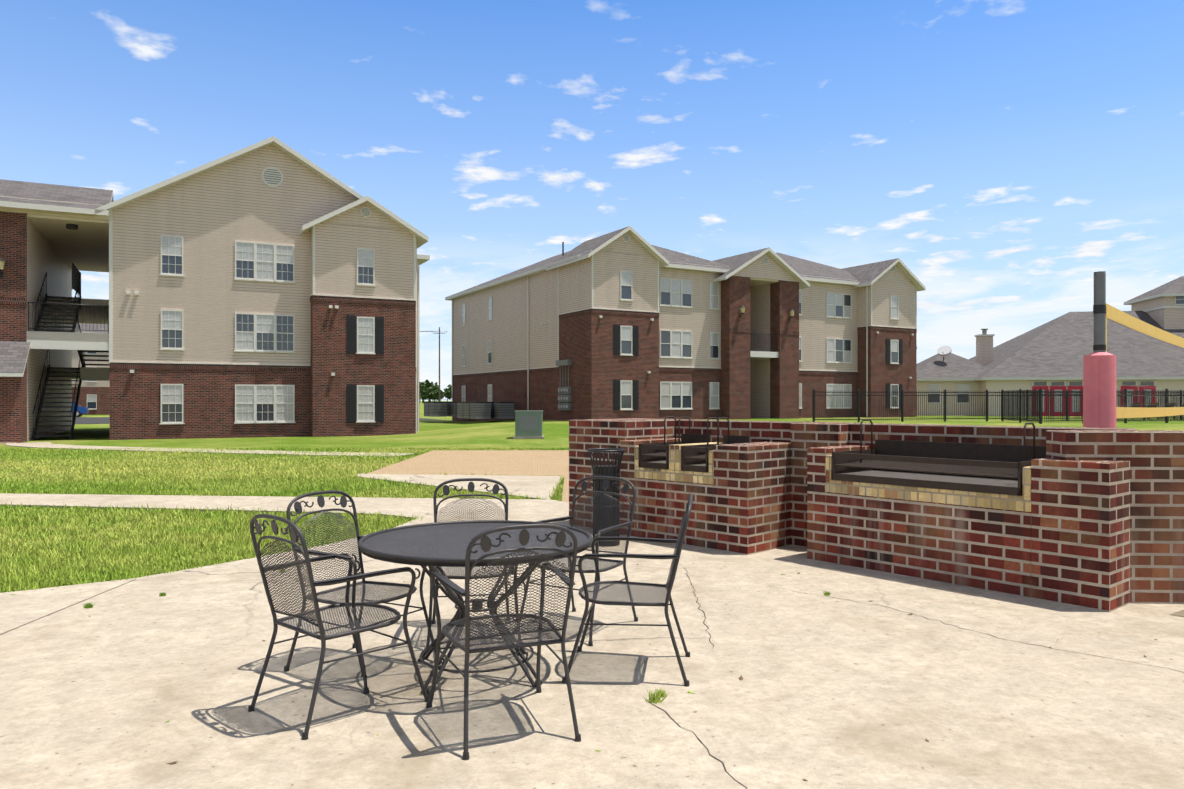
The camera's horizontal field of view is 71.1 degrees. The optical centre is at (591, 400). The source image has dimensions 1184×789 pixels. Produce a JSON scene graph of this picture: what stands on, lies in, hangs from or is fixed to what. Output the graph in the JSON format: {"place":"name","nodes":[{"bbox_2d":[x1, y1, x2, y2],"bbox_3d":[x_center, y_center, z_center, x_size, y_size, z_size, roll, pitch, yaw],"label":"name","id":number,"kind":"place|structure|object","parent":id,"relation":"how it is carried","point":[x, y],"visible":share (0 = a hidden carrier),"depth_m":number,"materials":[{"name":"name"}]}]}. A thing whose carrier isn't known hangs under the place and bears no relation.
{"place":"outdoors","nodes":[
{"label":"outdoors","id":0,"kind":"place"},
{"bbox_2d":[0,493,1183,788],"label":"patio","id":1,"kind":"structure","parent":0,"point":[876,683],"depth_m":4.25,"materials":[{"name":"concrete"}]},
{"bbox_2d":[248,514,429,739],"bbox_3d":[-1.222,0.991,3.981,0.582,0.953,0.676,0,0,42],"label":"patio chair","id":2,"kind":"object","parent":1,"relation":"on","point":[295,530],"visible":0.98,"depth_m":3.88,"materials":[{"name":"metal"}]},
{"bbox_2d":[284,490,441,693],"bbox_3d":[-1.267,0.991,4.550,0.676,0.953,0.582,0,0,31],"label":"patio chair","id":3,"kind":"object","parent":1,"relation":"on","point":[311,552],"visible":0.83,"depth_m":4.62,"materials":[{"name":"metal"}]},
{"bbox_2d":[83,569,831,703],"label":"crack weeds","id":4,"kind":"object","parent":1,"relation":"on","point":[656,697],"visible":0.73,"depth_m":4.07,"materials":[{"name":"green plant"}]},
{"bbox_2d":[424,478,523,648],"bbox_3d":[-0.747,0.991,5.187,0.582,0.953,0.676,0,0,-10],"label":"patio chair","id":5,"kind":"object","parent":1,"relation":"on","point":[471,487],"visible":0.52,"depth_m":5.44,"materials":[{"name":"metal"}]},
{"bbox_2d":[358,520,592,694],"bbox_3d":[-0.619,1.101,4.472,1.245,0.739,1.246,0,0,-13],"label":"patio table","id":6,"kind":"object","parent":1,"relation":"on","point":[388,547],"visible":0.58,"depth_m":4.33,"materials":[{"name":"metal"}]},
{"bbox_2d":[426,523,580,759],"bbox_3d":[-0.402,0.991,3.764,0.582,0.953,0.676,0,0,-22],"label":"patio chair","id":7,"kind":"object","parent":1,"relation":"on","point":[485,544],"visible":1,"depth_m":3.57,"materials":[{"name":"metal"}]},
{"bbox_2d":[516,476,637,645],"bbox_3d":[-0.076,0.991,5.372,0.582,0.953,0.676,0,0,31],"label":"patio chair","id":8,"kind":"object","parent":1,"relation":"on","point":[625,489],"visible":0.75,"depth_m":5.52,"materials":[{"name":"metal"}]},
{"bbox_2d":[11,548,1156,780],"bbox_3d":[0.054,1.457,5.809,8.864,0.010,5.907,0,0,-1],"label":"patio debris","id":9,"kind":"object","parent":1,"relation":"on","point":[597,750],"visible":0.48,"depth_m":4.16,"materials":[{"name":"brown"}]},
{"bbox_2d":[0,563,1183,788],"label":"patio cracks","id":10,"kind":"object","parent":1,"relation":"on","point":[1178,613],"visible":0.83,"depth_m":5.37,"materials":[{"name":"grey concrete"}]},
{"bbox_2d":[587,448,625,546],"bbox_3d":[0.145,0.977,8.451,0.398,0.974,0.398,0,0,-1],"label":"trash can","id":11,"kind":"object","parent":1,"relation":"on","point":[611,470],"visible":0.54,"depth_m":8.35,"materials":[{"name":"black metal"}]},
{"bbox_2d":[562,494,692,686],"bbox_3d":[0.213,0.991,4.541,0.676,0.953,0.582,0,0,7],"label":"patio chair","id":12,"kind":"object","parent":1,"relation":"on","point":[668,585],"visible":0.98,"depth_m":4.38,"materials":[{"name":"metal"}]},
{"bbox_2d":[569,418,1183,611],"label":"brick wall","id":13,"kind":"structure","parent":1,"relation":"on","point":[1091,518],"depth_m":6.84,"materials":[{"name":"brown brick"}]},
{"bbox_2d":[639,416,1045,495],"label":"barbecue grills","id":14,"kind":"object","parent":13,"relation":"in","point":[986,468],"visible":0.85,"depth_m":7.21,"materials":[{"name":"black metal"}]},
{"bbox_2d":[0,401,1183,591],"bbox_3d":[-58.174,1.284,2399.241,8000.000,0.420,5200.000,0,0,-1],"label":"ground","id":15,"kind":"structure","parent":0,"point":[445,432],"depth_m":28.98,"materials":[{"name":"green plant"}]},
{"bbox_2d":[73,403,88,416],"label":"blue car","id":16,"kind":"object","parent":15,"relation":"on","point":[81,410],"visible":0.21,"depth_m":74.81,"materials":[{"name":"blue metal"}]},
{"bbox_2d":[72,323,109,414],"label":"building","id":17,"kind":"structure","parent":15,"relation":"on","point":[94,397],"depth_m":87.41,"materials":[{"name":"brick"}]},
{"bbox_2d":[6,442,417,456],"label":"walk","id":18,"kind":"structure","parent":15,"relation":"on","point":[47,445],"depth_m":24.96,"materials":[{"name":"concrete"}]},
{"bbox_2d":[0,136,429,442],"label":"building","id":19,"kind":"structure","parent":15,"relation":"on","point":[268,287],"depth_m":33.61,"materials":[{"name":"beige paint"}]},
{"bbox_2d":[75,417,439,423],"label":"parking lot","id":20,"kind":"structure","parent":15,"relation":"on","point":[92,420],"depth_m":61.76,"materials":[{"name":"grey asphalt"}]},
{"bbox_2d":[0,446,568,592],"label":"grass","id":21,"kind":"structure","parent":15,"relation":"on","point":[43,551],"depth_m":11.05,"materials":[{"name":"green plant"}]},
{"bbox_2d":[419,327,439,401],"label":"utility pole","id":22,"kind":"object","parent":15,"relation":"on","point":[439,358],"visible":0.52,"depth_m":124.32,"materials":[{"name":"black"}]},
{"bbox_2d":[419,380,451,402],"bbox_3d":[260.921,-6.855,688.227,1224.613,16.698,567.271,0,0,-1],"label":"tree line","id":23,"kind":"object","parent":15,"relation":"on","point":[428,391],"visible":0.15,"depth_m":451.57,"materials":[{"name":"green plant"}]},
{"bbox_2d":[357,474,562,498],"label":"walkway","id":24,"kind":"structure","parent":15,"relation":"on","point":[535,486],"depth_m":15.07,"materials":[{"name":"concrete"}]},
{"bbox_2d":[367,450,568,501],"bbox_3d":[5.589,1.494,16.186,20.300,0.030,17.400,0,0,-1],"label":"sand court","id":25,"kind":"object","parent":15,"relation":"on","point":[508,462],"visible":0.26,"depth_m":19.22,"materials":[{"name":"beige sand"}]},
{"bbox_2d":[1083,271,1183,427],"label":"volleyball net","id":26,"kind":"object","parent":25,"relation":"on","point":[1101,409],"visible":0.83,"depth_m":7.47,"materials":[{"name":"black"}]},
{"bbox_2d":[513,411,543,438],"bbox_3d":[-2.309,0.889,30.398,1.100,1.050,0.900,0,0,-1],"label":"transformer box","id":27,"kind":"object","parent":15,"relation":"on","point":[528,424],"visible":0.94,"depth_m":29.99,"materials":[{"name":"metal"}]},
{"bbox_2d":[424,226,925,420],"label":"building","id":28,"kind":"structure","parent":15,"relation":"on","point":[627,322],"depth_m":49.06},
{"bbox_2d":[812,387,1183,423],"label":"pool fence","id":29,"kind":"object","parent":15,"relation":"on","point":[1164,395],"visible":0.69,"depth_m":42.12,"materials":[{"name":"black metal"}]},
{"bbox_2d":[916,276,1183,415],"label":"clubhouse","id":30,"kind":"structure","parent":15,"relation":"on","point":[1049,355],"depth_m":60.14,"materials":[{"name":"beige"}]},
{"bbox_2d":[1130,403,1182,419],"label":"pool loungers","id":31,"kind":"object","parent":15,"relation":"on","point":[1133,404],"visible":0.1,"depth_m":46.20,"materials":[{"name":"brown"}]},
{"bbox_2d":[0,0,1183,400],"label":"sky","id":32,"kind":"structure","parent":0,"point":[1010,154],"materials":[{"name":"blue"}]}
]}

